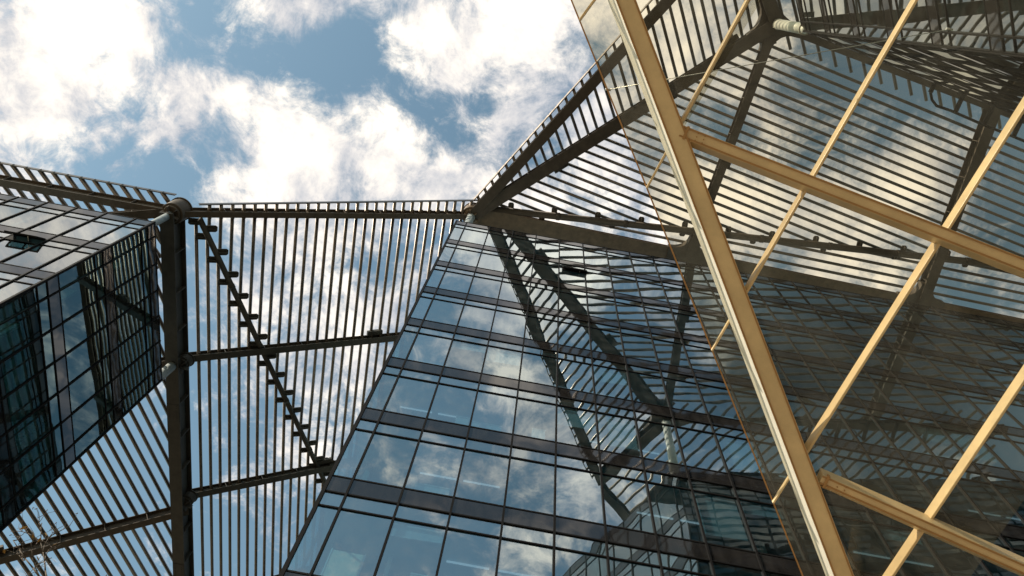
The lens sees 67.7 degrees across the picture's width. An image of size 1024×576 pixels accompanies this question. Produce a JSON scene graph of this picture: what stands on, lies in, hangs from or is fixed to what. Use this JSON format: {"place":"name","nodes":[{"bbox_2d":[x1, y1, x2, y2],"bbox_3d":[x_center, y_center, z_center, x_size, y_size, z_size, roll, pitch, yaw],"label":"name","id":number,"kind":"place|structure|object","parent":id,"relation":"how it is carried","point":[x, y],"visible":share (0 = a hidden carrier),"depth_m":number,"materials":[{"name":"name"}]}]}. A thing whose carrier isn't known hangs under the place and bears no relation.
{"place":"outdoors","nodes":[
{"label":"outdoors","id":0,"kind":"place"},
{"bbox_2d":[0,193,162,532],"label":"office tower","id":1,"kind":"structure","parent":0,"point":[80,360],"depth_m":33.02,"materials":[{"name":"grey glass"}]},
{"bbox_2d":[0,276,42,301],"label":"window","id":2,"kind":"structure","parent":1,"relation":"in","point":[12,288],"depth_m":29.02,"materials":[{"name":"grey glass"}]},
{"bbox_2d":[0,282,47,322],"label":"window","id":3,"kind":"structure","parent":1,"relation":"in","point":[24,301],"depth_m":28.75,"materials":[{"name":"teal glass"}]},
{"bbox_2d":[0,299,50,360],"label":"window","id":4,"kind":"structure","parent":1,"relation":"in","point":[23,329],"depth_m":29.05,"materials":[{"name":"teal glass"}]},
{"bbox_2d":[0,332,53,396],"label":"window","id":5,"kind":"structure","parent":1,"relation":"in","point":[21,367],"depth_m":29.45,"materials":[{"name":"teal glass"}]},
{"bbox_2d":[3,365,56,430],"bbox_3d":[-18.960,4.261,30.075,0.003,3.170,1.410,8,-69,1],"label":"window","id":6,"kind":"structure","parent":1,"relation":"in","point":[33,394],"depth_m":29.96,"materials":[{"name":"teal glass"}]},
{"bbox_2d":[0,207,64,228],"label":"window","id":7,"kind":"structure","parent":1,"relation":"in","point":[29,218],"depth_m":35.70,"materials":[{"name":"grey glass"}]},
{"bbox_2d":[7,395,59,462],"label":"window","id":8,"kind":"structure","parent":1,"relation":"in","point":[35,427],"depth_m":30.48,"materials":[{"name":"teal glass"}]},
{"bbox_2d":[12,425,62,494],"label":"window","id":9,"kind":"structure","parent":1,"relation":"in","point":[37,459],"depth_m":30.99,"materials":[{"name":"teal glass"}]},
{"bbox_2d":[1,241,77,267],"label":"window","id":10,"kind":"structure","parent":1,"relation":"in","point":[34,257],"depth_m":32.05,"materials":[{"name":"grey glass"}]},
{"bbox_2d":[16,455,64,511],"bbox_3d":[-19.456,8.031,31.511,0.003,3.170,0.840,8,-69,1],"label":"window","id":11,"kind":"structure","parent":1,"relation":"in","point":[49,475],"depth_m":31.41,"materials":[{"name":"teal glass"}]},
{"bbox_2d":[29,212,94,233],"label":"window","id":12,"kind":"structure","parent":1,"relation":"in","point":[57,225],"depth_m":35.69,"materials":[{"name":"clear glass"}]},
{"bbox_2d":[39,247,97,271],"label":"window","id":13,"kind":"structure","parent":1,"relation":"in","point":[72,257],"depth_m":32.08,"materials":[{"name":"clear glass"}]},
{"bbox_2d":[59,252,102,288],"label":"window","id":14,"kind":"structure","parent":1,"relation":"in","point":[86,267],"depth_m":32.19,"materials":[{"name":"clear glass"}]},
{"bbox_2d":[61,267,104,321],"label":"window","id":15,"kind":"structure","parent":1,"relation":"in","point":[76,297],"depth_m":32.57,"materials":[{"name":"clear glass"}]},
{"bbox_2d":[64,298,106,352],"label":"window","id":16,"kind":"structure","parent":1,"relation":"in","point":[76,330],"depth_m":33.09,"materials":[{"name":"clear glass"}]},
{"bbox_2d":[67,327,108,382],"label":"window","id":17,"kind":"structure","parent":1,"relation":"in","point":[86,355],"depth_m":33.60,"materials":[{"name":"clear glass"}]},
{"bbox_2d":[69,356,110,412],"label":"window","id":18,"kind":"structure","parent":1,"relation":"in","point":[91,382],"depth_m":34.12,"materials":[{"name":"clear glass"}]},
{"bbox_2d":[72,384,112,440],"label":"window","id":19,"kind":"structure","parent":1,"relation":"in","point":[93,411],"depth_m":34.63,"materials":[{"name":"teal glass"}]},
{"bbox_2d":[62,218,125,239],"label":"window","id":20,"kind":"structure","parent":1,"relation":"in","point":[90,230],"depth_m":35.70,"materials":[{"name":"clear glass"}]},
{"bbox_2d":[75,410,113,457],"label":"window","id":21,"kind":"structure","parent":1,"relation":"in","point":[101,427],"depth_m":35.04,"materials":[{"name":"teal glass"}]},
{"bbox_2d":[112,228,146,258],"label":"window","id":22,"kind":"structure","parent":1,"relation":"in","point":[131,242],"depth_m":35.81,"materials":[{"name":"teal glass"}]},
{"bbox_2d":[113,242,148,288],"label":"window","id":23,"kind":"structure","parent":1,"relation":"in","point":[126,267],"depth_m":36.21,"materials":[{"name":"teal glass"}]},
{"bbox_2d":[115,270,149,316],"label":"window","id":24,"kind":"structure","parent":1,"relation":"in","point":[130,294],"depth_m":36.73,"materials":[{"name":"teal glass"}]},
{"bbox_2d":[117,297,150,344],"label":"window","id":25,"kind":"structure","parent":1,"relation":"in","point":[133,320],"depth_m":37.24,"materials":[{"name":"teal glass"}]},
{"bbox_2d":[119,323,152,371],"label":"window","id":26,"kind":"structure","parent":1,"relation":"in","point":[130,351],"depth_m":37.75,"materials":[{"name":"teal glass"}]},
{"bbox_2d":[121,348,153,398],"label":"window","id":27,"kind":"structure","parent":1,"relation":"in","point":[134,375],"depth_m":38.27,"materials":[{"name":"teal glass"}]},
{"bbox_2d":[151,213,169,225],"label":"support strut","id":28,"kind":"object","parent":1,"relation":"on","point":[159,220],"visible":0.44,"depth_m":40.97,"materials":[{"name":"grey metal"}]},
{"bbox_2d":[160,197,192,223],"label":"steel hub","id":29,"kind":"object","parent":28,"relation":"on","point":[178,206],"visible":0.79,"depth_m":42.32,"materials":[{"name":"brown metal"}]},
{"bbox_2d":[0,174,164,210],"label":"steel beam","id":30,"kind":"structure","parent":29,"relation":"attached to","point":[72,193],"depth_m":42.28,"materials":[{"name":"brown metal"}]},
{"bbox_2d":[0,161,176,268],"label":"louvre screen","id":31,"kind":"object","parent":29,"relation":"on","point":[74,185],"visible":0.29,"depth_m":43.27,"materials":[{"name":"brown metal"}]},
{"bbox_2d":[178,352,194,373],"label":"steel hub","id":32,"kind":"object","parent":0,"point":[186,360],"visible":0.86,"depth_m":45.51,"materials":[{"name":"black metal"}]},
{"bbox_2d":[161,357,164,367],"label":"steel beam","id":33,"kind":"structure","parent":32,"relation":"attached to","point":[163,361],"depth_m":45.28,"materials":[{"name":"brown metal"}]},
{"bbox_2d":[159,211,193,575],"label":"steel beam","id":34,"kind":"structure","parent":33,"relation":"on","point":[174,274],"depth_m":45.98,"materials":[{"name":"black metal"}]},
{"bbox_2d":[0,507,188,564],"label":"steel beam","id":35,"kind":"structure","parent":34,"relation":"attached to","point":[110,528],"depth_m":47.02,"materials":[{"name":"brown metal"}]},
{"bbox_2d":[0,226,172,575],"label":"louvre screen","id":36,"kind":"object","parent":35,"relation":"attached to","point":[104,502],"visible":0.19,"depth_m":47.16,"materials":[{"name":"brown metal"}]},
{"bbox_2d":[183,490,197,511],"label":"steel hub","id":37,"kind":"object","parent":34,"relation":"attached to","point":[190,497],"visible":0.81,"depth_m":49.02,"materials":[{"name":"black metal"}]},
{"bbox_2d":[192,457,335,497],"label":"steel beam","id":38,"kind":"structure","parent":37,"relation":"attached to","point":[326,464],"depth_m":52.35,"materials":[{"name":"brown metal"}]},
{"bbox_2d":[185,207,467,218],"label":"steel beam","id":39,"kind":"structure","parent":34,"relation":"on","point":[198,212],"depth_m":46.95,"materials":[{"name":"brown metal"}]},
{"bbox_2d":[189,329,399,361],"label":"steel beam","id":40,"kind":"structure","parent":32,"relation":"on","point":[374,336],"depth_m":49.74,"materials":[{"name":"brown metal"}]},
{"bbox_2d":[194,225,322,575],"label":"louvre screen","id":41,"kind":"object","parent":40,"relation":"on","point":[238,435],"visible":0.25,"depth_m":50.88,"materials":[{"name":"brown metal"}]},
{"bbox_2d":[188,218,329,484],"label":"fold pipe","id":42,"kind":"object","parent":40,"relation":"attached to","point":[237,296],"visible":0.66,"depth_m":48.10,"materials":[{"name":"brown metal"}]},
{"bbox_2d":[0,0,1023,575],"label":"sky","id":43,"kind":"structure","parent":0,"point":[198,101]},
{"label":"ground","id":44,"kind":"structure","parent":0,"visible":0},
{"bbox_2d":[3,507,106,575],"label":"bare tree","id":45,"kind":"object","parent":44,"relation":"on","point":[31,549],"visible":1,"depth_m":11.18,"materials":[{"name":"brown plant"}]},
{"bbox_2d":[278,220,1023,575],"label":"office tower","id":46,"kind":"structure","parent":44,"relation":"on","point":[598,364],"depth_m":28.50,"materials":[{"name":"blue glass"}]},
{"bbox_2d":[321,548,365,575],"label":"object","id":47,"kind":"object","parent":46,"relation":"in","point":[340,563],"visible":1,"depth_m":19.45,"materials":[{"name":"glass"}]},
{"bbox_2d":[288,325,408,573],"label":"windows","id":48,"kind":"structure","parent":46,"relation":"in","point":[299,559],"depth_m":21.34,"materials":[{"name":"teal glass"}]},
{"bbox_2d":[408,327,453,365],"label":"window","id":49,"kind":"structure","parent":46,"relation":"in","point":[426,348],"depth_m":30.24,"materials":[{"name":"blue glass"}]},
{"bbox_2d":[439,268,473,292],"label":"window","id":50,"kind":"structure","parent":46,"relation":"in","point":[450,281],"depth_m":37.51,"materials":[{"name":"blue glass"}]},
{"bbox_2d":[465,213,474,222],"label":"support strut","id":51,"kind":"object","parent":46,"relation":"on","point":[470,218],"visible":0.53,"depth_m":51.29,"materials":[{"name":"grey metal"}]},
{"bbox_2d":[467,0,675,213],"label":"steel beam","id":52,"kind":"structure","parent":51,"relation":"on","point":[580,96],"depth_m":49.22,"materials":[{"name":"brown metal"}]},
{"bbox_2d":[468,22,778,221],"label":"steel beam","id":53,"kind":"structure","parent":52,"relation":"on","point":[563,158],"depth_m":50.03,"materials":[{"name":"brown metal"}]},
{"bbox_2d":[469,0,758,203],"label":"louvre screen","id":54,"kind":"object","parent":53,"relation":"on","point":[549,115],"visible":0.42,"depth_m":49.27,"materials":[{"name":"brown metal"}]},
{"bbox_2d":[685,31,777,259],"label":"steel beam","id":55,"kind":"structure","parent":53,"relation":"on","point":[740,116],"depth_m":49.70,"materials":[{"name":"brown metal"}]},
{"bbox_2d":[477,212,1023,322],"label":"steel beam","id":56,"kind":"structure","parent":53,"relation":"on","point":[537,226],"depth_m":52.79,"materials":[{"name":"black metal"}]},
{"bbox_2d":[666,235,707,265],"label":"node casting","id":57,"kind":"object","parent":56,"relation":"attached to","point":[680,252],"visible":0.52,"depth_m":52.66,"materials":[{"name":"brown metal"}]},
{"bbox_2d":[491,202,994,267],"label":"fold pipe","id":58,"kind":"object","parent":56,"relation":"attached to","point":[684,229],"visible":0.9,"depth_m":52.38,"materials":[{"name":"brown metal"}]},
{"bbox_2d":[587,223,1023,312],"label":"louvre screen","id":59,"kind":"object","parent":56,"relation":"on","point":[878,272],"visible":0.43,"depth_m":53.04,"materials":[{"name":"brown metal"}]},
{"bbox_2d":[918,107,1001,305],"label":"steel beam","id":60,"kind":"structure","parent":56,"relation":"on","point":[976,152],"depth_m":50.47,"materials":[{"name":"brown metal"}]},
{"bbox_2d":[500,45,1023,257],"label":"louvre screen","id":61,"kind":"object","parent":53,"relation":"on","point":[805,158],"visible":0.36,"depth_m":51.14,"materials":[{"name":"brown metal"}]},
{"bbox_2d":[745,0,800,51],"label":"node casting","id":62,"kind":"object","parent":53,"relation":"on","point":[762,19],"visible":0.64,"depth_m":47.94,"materials":[{"name":"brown metal"}]},
{"bbox_2d":[775,0,1001,128],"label":"louvre screen","id":63,"kind":"object","parent":62,"relation":"on","point":[865,69],"visible":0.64,"depth_m":49.30,"materials":[{"name":"brown metal"}]},
{"bbox_2d":[800,34,1023,123],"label":"steel beam","id":64,"kind":"structure","parent":53,"relation":"on","point":[856,56],"depth_m":48.32,"materials":[{"name":"brown metal"}]},
{"bbox_2d":[928,83,1023,141],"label":"maintenance rail","id":65,"kind":"object","parent":64,"relation":"hanging from","point":[987,116],"visible":0.62,"depth_m":47.64,"materials":[{"name":"black metal"}]},
{"bbox_2d":[458,300,495,330],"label":"window","id":66,"kind":"structure","parent":46,"relation":"in","point":[471,317],"depth_m":33.87,"materials":[{"name":"blue glass"}]},
{"bbox_2d":[469,273,501,297],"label":"window","id":67,"kind":"structure","parent":46,"relation":"in","point":[480,286],"depth_m":37.50,"materials":[{"name":"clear glass"}]},
{"bbox_2d":[471,383,516,432],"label":"window","id":68,"kind":"structure","parent":46,"relation":"in","point":[496,412],"depth_m":26.59,"materials":[{"name":"blue glass"}]},
{"bbox_2d":[492,306,526,337],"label":"window","id":69,"kind":"structure","parent":46,"relation":"in","point":[504,322],"depth_m":33.87,"materials":[{"name":"clear glass"}]},
{"bbox_2d":[499,278,529,303],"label":"window","id":70,"kind":"structure","parent":46,"relation":"in","point":[509,291],"depth_m":37.51,"materials":[{"name":"blue glass"}]},
{"bbox_2d":[525,311,557,343],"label":"window","id":71,"kind":"structure","parent":46,"relation":"in","point":[536,328],"depth_m":33.87,"materials":[{"name":"blue glass"}]},
{"bbox_2d":[529,283,557,309],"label":"window","id":72,"kind":"structure","parent":46,"relation":"in","point":[538,297],"depth_m":37.50,"materials":[{"name":"blue glass"}]},
{"bbox_2d":[559,288,587,314],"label":"window","id":73,"kind":"structure","parent":46,"relation":"in","point":[567,302],"depth_m":37.52,"materials":[{"name":"blue glass"}]},
{"bbox_2d":[559,317,589,349],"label":"window","id":74,"kind":"structure","parent":46,"relation":"in","point":[572,335],"depth_m":33.88,"materials":[{"name":"blue glass"}]},
{"bbox_2d":[558,352,593,392],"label":"window","id":75,"kind":"structure","parent":46,"relation":"in","point":[571,375],"depth_m":30.24,"materials":[{"name":"blue glass"}]},
{"bbox_2d":[588,293,617,320],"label":"window","id":76,"kind":"structure","parent":46,"relation":"in","point":[597,307],"depth_m":37.51,"materials":[{"name":"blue glass"}]},
{"bbox_2d":[593,359,630,399],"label":"window","id":77,"kind":"structure","parent":46,"relation":"in","point":[608,381],"depth_m":30.22,"materials":[{"name":"blue glass"}]},
{"bbox_2d":[616,298,647,325],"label":"window","id":78,"kind":"structure","parent":46,"relation":"in","point":[627,313],"depth_m":37.51,"materials":[{"name":"blue glass"}]},
{"bbox_2d":[635,411,682,462],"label":"window","id":79,"kind":"structure","parent":46,"relation":"in","point":[658,439],"depth_m":26.73,"materials":[{"name":"blue glass"}]},
{"bbox_2d":[652,334,689,367],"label":"window","id":80,"kind":"structure","parent":46,"relation":"in","point":[667,352],"depth_m":33.87,"materials":[{"name":"blue glass"}]},
{"bbox_2d":[672,308,707,336],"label":"window","id":81,"kind":"structure","parent":46,"relation":"in","point":[686,324],"depth_m":37.52,"materials":[{"name":"blue glass"}]},
{"bbox_2d":[683,339,723,373],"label":"window","id":82,"kind":"structure","parent":46,"relation":"in","point":[700,358],"depth_m":33.87,"materials":[{"name":"blue glass"}]},
{"bbox_2d":[439,224,1023,556],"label":"windows","id":83,"kind":"structure","parent":46,"relation":"in","point":[520,267],"depth_m":42.42,"materials":[{"name":"blue glass"}]},
{"bbox_2d":[715,345,750,378],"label":"window","id":84,"kind":"structure","parent":46,"relation":"in","point":[733,364],"depth_m":33.92,"materials":[{"name":"glass"}]},
{"bbox_2d":[713,426,767,475],"bbox_3d":[7.981,5.744,26.725,1.412,3.170,0.004,10,-69,0],"label":"window","id":85,"kind":"structure","parent":46,"relation":"in","point":[737,451],"depth_m":26.86,"materials":[{"name":"blue glass"}]},
{"bbox_2d":[752,433,790,483],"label":"window","id":86,"kind":"structure","parent":46,"relation":"in","point":[771,456],"depth_m":26.72,"materials":[{"name":"glass"}]},
{"bbox_2d":[759,324,796,352],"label":"window","id":87,"kind":"structure","parent":46,"relation":"in","point":[775,340],"depth_m":37.47,"materials":[{"name":"grey glass"}]},
{"bbox_2d":[775,356,823,391],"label":"window","id":88,"kind":"structure","parent":46,"relation":"in","point":[799,376],"depth_m":33.88,"materials":[{"name":"grey glass"}]},
{"bbox_2d":[786,394,814,432],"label":"window","id":89,"kind":"structure","parent":46,"relation":"in","point":[804,423],"depth_m":30.15,"materials":[{"name":"grey glass"}]},
{"bbox_2d":[784,329,827,358],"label":"window","id":90,"kind":"structure","parent":46,"relation":"in","point":[805,345],"depth_m":37.51,"materials":[{"name":"grey glass"}]},
{"bbox_2d":[804,442,845,490],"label":"window","id":91,"kind":"structure","parent":46,"relation":"in","point":[827,462],"depth_m":27.10,"materials":[{"name":"grey glass"}]},
{"bbox_2d":[799,396,856,440],"bbox_3d":[12.513,5.176,30.354,1.412,3.170,0.003,10,-69,0],"label":"window","id":92,"kind":"structure","parent":46,"relation":"in","point":[836,427],"depth_m":30.19,"materials":[{"name":"grey glass"}]},
{"bbox_2d":[838,368,886,399],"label":"window","id":93,"kind":"structure","parent":46,"relation":"in","point":[864,384],"depth_m":34.14,"materials":[{"name":"grey glass"}]},
{"bbox_2d":[840,339,887,369],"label":"window","id":94,"kind":"structure","parent":46,"relation":"in","point":[856,351],"depth_m":37.60,"materials":[{"name":"grey glass"}]},
{"bbox_2d":[837,404,893,447],"bbox_3d":[13.941,5.436,30.354,1.412,3.170,0.004,10,-69,0],"label":"window","id":95,"kind":"structure","parent":46,"relation":"in","point":[864,427],"depth_m":30.22,"materials":[{"name":"grey glass"}]},
{"bbox_2d":[868,373,923,410],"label":"window","id":96,"kind":"structure","parent":46,"relation":"in","point":[897,394],"depth_m":33.87,"materials":[{"name":"grey glass"}]},
{"bbox_2d":[874,346,917,374],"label":"window","id":97,"kind":"structure","parent":46,"relation":"in","point":[893,361],"depth_m":37.45,"materials":[{"name":"grey glass"}]},
{"bbox_2d":[869,409,931,454],"bbox_3d":[15.370,5.696,30.354,1.412,3.170,0.004,10,-69,0],"label":"window","id":98,"kind":"structure","parent":46,"relation":"in","point":[899,432],"depth_m":30.23,"materials":[{"name":"grey glass"}]},
{"bbox_2d":[896,349,947,380],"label":"window","id":99,"kind":"structure","parent":46,"relation":"in","point":[922,366],"depth_m":37.50,"materials":[{"name":"grey glass"}]},
{"bbox_2d":[903,415,962,459],"bbox_3d":[16.798,5.957,30.355,1.412,3.170,0.007,10,-69,0],"label":"window","id":100,"kind":"structure","parent":46,"relation":"in","point":[935,439],"depth_m":30.27,"materials":[{"name":"grey glass"}]},
{"bbox_2d":[924,354,977,385],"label":"window","id":101,"kind":"structure","parent":46,"relation":"in","point":[950,370],"depth_m":37.52,"materials":[{"name":"grey glass"}]},
{"bbox_2d":[930,384,986,421],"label":"window","id":102,"kind":"structure","parent":46,"relation":"in","point":[959,403],"depth_m":33.90,"materials":[{"name":"grey glass"}]},
{"bbox_2d":[938,422,1005,467],"bbox_3d":[18.226,6.218,30.355,1.412,3.170,0.004,10,-69,0],"label":"window","id":103,"kind":"structure","parent":46,"relation":"in","point":[985,456],"depth_m":30.31,"materials":[{"name":"grey glass"}]},
{"bbox_2d":[952,359,1005,390],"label":"window","id":104,"kind":"structure","parent":46,"relation":"in","point":[980,376],"depth_m":37.51,"materials":[{"name":"grey glass"}]},
{"bbox_2d":[946,468,1023,526],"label":"window","id":105,"kind":"structure","parent":46,"relation":"in","point":[983,495],"depth_m":26.52,"materials":[{"name":"blue glass"}]},
{"bbox_2d":[961,390,1023,428],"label":"window","id":106,"kind":"structure","parent":46,"relation":"in","point":[987,406],"depth_m":34.12,"materials":[{"name":"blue glass"}]},
{"bbox_2d":[972,428,1023,471],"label":"window","id":107,"kind":"structure","parent":46,"relation":"in","point":[1011,455],"depth_m":30.35,"materials":[{"name":"blue glass"}]},
{"bbox_2d":[985,475,1023,517],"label":"window","id":108,"kind":"structure","parent":46,"relation":"in","point":[1015,497],"depth_m":27.37,"materials":[{"name":"grey glass"}]},
{"bbox_2d":[571,0,1023,575],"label":"glass canopy","id":109,"kind":"object","parent":44,"relation":"on","point":[679,140],"visible":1,"depth_m":7.37,"materials":[{"name":"beige paint"}]},
{"bbox_2d":[796,0,1023,118],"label":"office tower","id":110,"kind":"structure","parent":44,"relation":"on","point":[977,53],"depth_m":29.07,"materials":[{"name":"grey glass"}]},
{"bbox_2d":[824,0,850,23],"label":"window","id":111,"kind":"structure","parent":110,"relation":"in","point":[839,9],"depth_m":34.93,"materials":[{"name":"grey glass"}]},
{"bbox_2d":[853,0,884,26],"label":"window","id":112,"kind":"structure","parent":110,"relation":"in","point":[871,10],"depth_m":31.29,"materials":[{"name":"grey glass"}]},
{"bbox_2d":[890,0,928,29],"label":"window","id":113,"kind":"structure","parent":110,"relation":"in","point":[918,19],"depth_m":27.54,"materials":[{"name":"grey glass"}]},
{"bbox_2d":[936,0,987,33],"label":"window","id":114,"kind":"structure","parent":110,"relation":"in","point":[968,16],"depth_m":23.99,"materials":[{"name":"clear glass"}]},
{"bbox_2d":[941,33,989,49],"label":"window","id":115,"kind":"structure","parent":110,"relation":"in","point":[978,42],"depth_m":24.26,"materials":[{"name":"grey glass"}]},
{"bbox_2d":[998,0,1023,36],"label":"window","id":116,"kind":"structure","parent":110,"relation":"in","point":[1017,6],"depth_m":21.36,"materials":[{"name":"grey glass"}]},
{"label":"steel beam","id":117,"kind":"object","parent":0,"visible":0},
{"bbox_2d":[198,199,477,459],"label":"louvre screen","id":118,"kind":"object","parent":117,"relation":"on","point":[255,204],"visible":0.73,"depth_m":50.33,"materials":[{"name":"brown metal"}]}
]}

